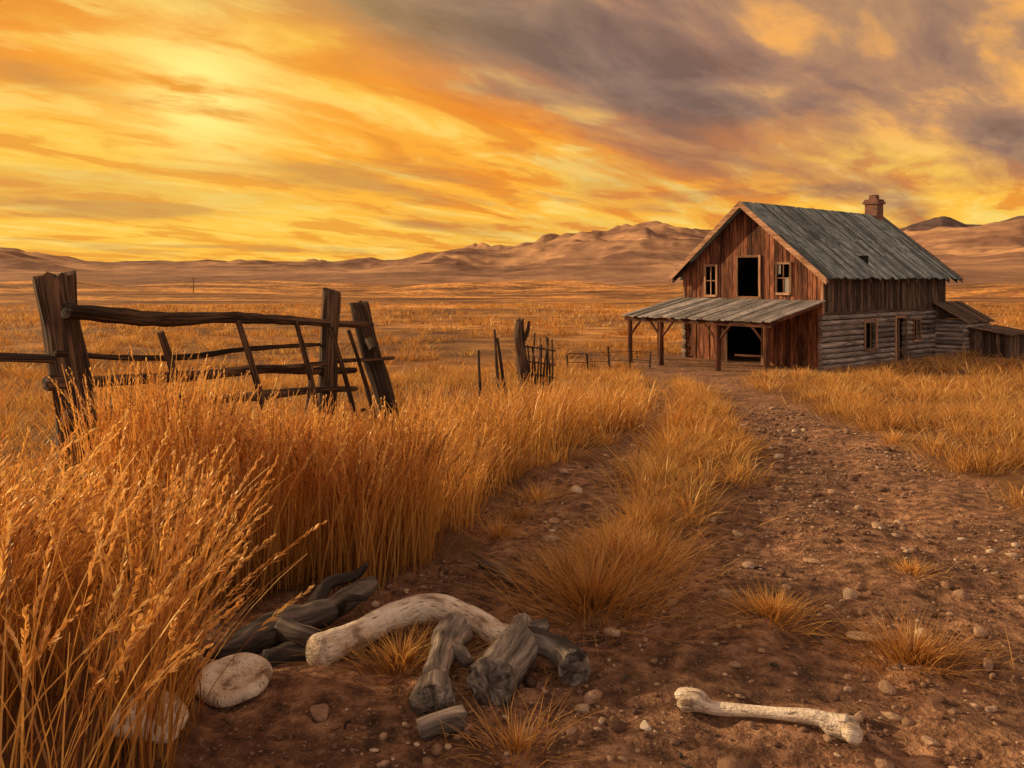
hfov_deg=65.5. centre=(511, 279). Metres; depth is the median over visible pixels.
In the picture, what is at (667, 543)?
grass tuft
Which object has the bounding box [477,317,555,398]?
broken fence
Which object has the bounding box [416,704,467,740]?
driftwood stub
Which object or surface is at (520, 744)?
grass tuft
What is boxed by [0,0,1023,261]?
sky
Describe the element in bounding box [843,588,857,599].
stone
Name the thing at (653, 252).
hills
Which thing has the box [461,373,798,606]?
track grass strip
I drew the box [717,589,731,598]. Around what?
stone
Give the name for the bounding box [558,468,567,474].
stone
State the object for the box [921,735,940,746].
stone
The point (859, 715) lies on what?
stone
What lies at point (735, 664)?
stone
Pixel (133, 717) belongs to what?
pale rock
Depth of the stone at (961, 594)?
4.58 m
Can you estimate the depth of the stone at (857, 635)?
3.95 m
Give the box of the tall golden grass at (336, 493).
[0,341,726,767]
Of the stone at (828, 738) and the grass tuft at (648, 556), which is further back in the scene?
the grass tuft at (648, 556)
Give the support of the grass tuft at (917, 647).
on the ground at (962, 738)
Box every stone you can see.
[309,703,328,721]
[549,518,559,523]
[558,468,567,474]
[570,485,582,492]
[640,720,651,730]
[664,598,677,605]
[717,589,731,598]
[727,661,740,668]
[732,530,743,536]
[742,561,754,568]
[803,558,822,563]
[823,734,832,742]
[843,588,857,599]
[844,674,851,679]
[845,631,883,643]
[854,710,863,721]
[871,522,885,529]
[878,680,896,695]
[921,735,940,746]
[948,707,961,713]
[952,589,970,600]
[974,626,988,638]
[983,657,992,671]
[984,706,997,711]
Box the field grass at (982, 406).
[0,300,1023,695]
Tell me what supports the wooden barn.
on the ground at (962, 738)
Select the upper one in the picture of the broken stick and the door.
the door
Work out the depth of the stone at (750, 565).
5.17 m
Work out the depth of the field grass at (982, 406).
20.82 m
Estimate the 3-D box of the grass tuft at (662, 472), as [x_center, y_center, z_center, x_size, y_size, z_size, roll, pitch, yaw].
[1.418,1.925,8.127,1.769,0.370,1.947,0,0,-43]
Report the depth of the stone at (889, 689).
3.39 m
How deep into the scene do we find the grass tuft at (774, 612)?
4.14 m
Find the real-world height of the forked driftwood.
0.218 m
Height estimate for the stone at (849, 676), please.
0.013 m
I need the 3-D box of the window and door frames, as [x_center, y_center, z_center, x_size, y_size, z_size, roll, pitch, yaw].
[14.845,1.423,40.807,9.310,5.210,7.830,0,0,-39]
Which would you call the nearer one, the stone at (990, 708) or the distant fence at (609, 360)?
the stone at (990, 708)
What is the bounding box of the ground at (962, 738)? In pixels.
[0,280,1023,767]
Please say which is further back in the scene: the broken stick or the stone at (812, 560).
the stone at (812, 560)
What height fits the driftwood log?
0.217 m
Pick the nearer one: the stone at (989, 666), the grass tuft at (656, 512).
the stone at (989, 666)
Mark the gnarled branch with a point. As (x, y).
(297, 623)
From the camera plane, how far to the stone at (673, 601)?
4.38 m
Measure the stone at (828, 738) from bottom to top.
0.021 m
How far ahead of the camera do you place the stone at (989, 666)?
3.57 m
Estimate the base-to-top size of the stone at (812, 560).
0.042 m
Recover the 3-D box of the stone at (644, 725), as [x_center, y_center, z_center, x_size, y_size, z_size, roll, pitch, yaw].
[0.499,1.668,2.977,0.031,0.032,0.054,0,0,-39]
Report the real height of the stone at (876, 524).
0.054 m
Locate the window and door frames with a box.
[683,255,921,363]
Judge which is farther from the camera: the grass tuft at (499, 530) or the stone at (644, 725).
the grass tuft at (499, 530)
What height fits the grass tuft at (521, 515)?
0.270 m
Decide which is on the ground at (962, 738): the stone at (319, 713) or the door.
the stone at (319, 713)
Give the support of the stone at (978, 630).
on the ground at (962, 738)
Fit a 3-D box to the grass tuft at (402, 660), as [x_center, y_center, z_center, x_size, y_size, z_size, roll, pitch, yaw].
[-0.511,1.666,3.642,1.326,0.270,1.285,0,0,0]
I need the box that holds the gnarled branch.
[193,562,377,666]
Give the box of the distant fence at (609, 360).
[566,344,651,369]
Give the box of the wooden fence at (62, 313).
[0,270,400,508]
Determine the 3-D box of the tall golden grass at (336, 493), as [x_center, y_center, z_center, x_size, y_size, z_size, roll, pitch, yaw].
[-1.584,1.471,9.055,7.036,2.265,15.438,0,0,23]
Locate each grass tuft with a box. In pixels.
[276,600,494,708]
[381,675,613,767]
[440,522,806,675]
[444,508,564,545]
[462,529,690,621]
[471,497,588,529]
[495,475,603,510]
[498,513,769,601]
[536,481,753,545]
[553,510,756,571]
[562,448,726,488]
[602,440,769,469]
[671,576,883,654]
[778,591,1023,719]
[864,548,961,585]
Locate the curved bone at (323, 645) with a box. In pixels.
[306,593,508,665]
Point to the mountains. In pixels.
(941, 221)
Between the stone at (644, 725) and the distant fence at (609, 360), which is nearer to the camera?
the stone at (644, 725)
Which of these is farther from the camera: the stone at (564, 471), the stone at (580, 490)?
the stone at (564, 471)
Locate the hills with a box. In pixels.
[0,217,1023,286]
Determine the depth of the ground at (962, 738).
4.60 m
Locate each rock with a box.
[110,691,188,743]
[194,652,272,707]
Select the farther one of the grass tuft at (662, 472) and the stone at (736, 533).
the grass tuft at (662, 472)
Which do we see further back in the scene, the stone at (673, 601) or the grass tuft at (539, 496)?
the grass tuft at (539, 496)
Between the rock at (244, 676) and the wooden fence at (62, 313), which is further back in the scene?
the wooden fence at (62, 313)
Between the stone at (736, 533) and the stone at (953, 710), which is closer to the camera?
the stone at (953, 710)
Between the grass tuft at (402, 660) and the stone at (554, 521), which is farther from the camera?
the stone at (554, 521)
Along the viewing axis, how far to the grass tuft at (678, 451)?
9.18 m
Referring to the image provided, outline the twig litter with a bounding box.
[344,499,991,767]
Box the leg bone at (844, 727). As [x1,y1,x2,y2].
[674,687,862,745]
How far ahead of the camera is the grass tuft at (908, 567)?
5.00 m
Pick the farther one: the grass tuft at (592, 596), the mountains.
the mountains
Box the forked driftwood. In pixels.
[467,613,590,706]
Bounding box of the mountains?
[900,216,1023,230]
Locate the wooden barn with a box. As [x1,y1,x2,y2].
[621,195,1023,374]
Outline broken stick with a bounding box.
[477,560,514,586]
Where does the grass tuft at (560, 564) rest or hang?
on the ground at (962, 738)
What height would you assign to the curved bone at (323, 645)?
0.202 m
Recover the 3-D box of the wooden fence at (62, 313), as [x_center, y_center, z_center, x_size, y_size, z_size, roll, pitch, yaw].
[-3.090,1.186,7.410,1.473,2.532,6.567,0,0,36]
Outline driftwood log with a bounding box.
[409,613,473,716]
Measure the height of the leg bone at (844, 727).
0.104 m
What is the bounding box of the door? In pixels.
[894,319,899,359]

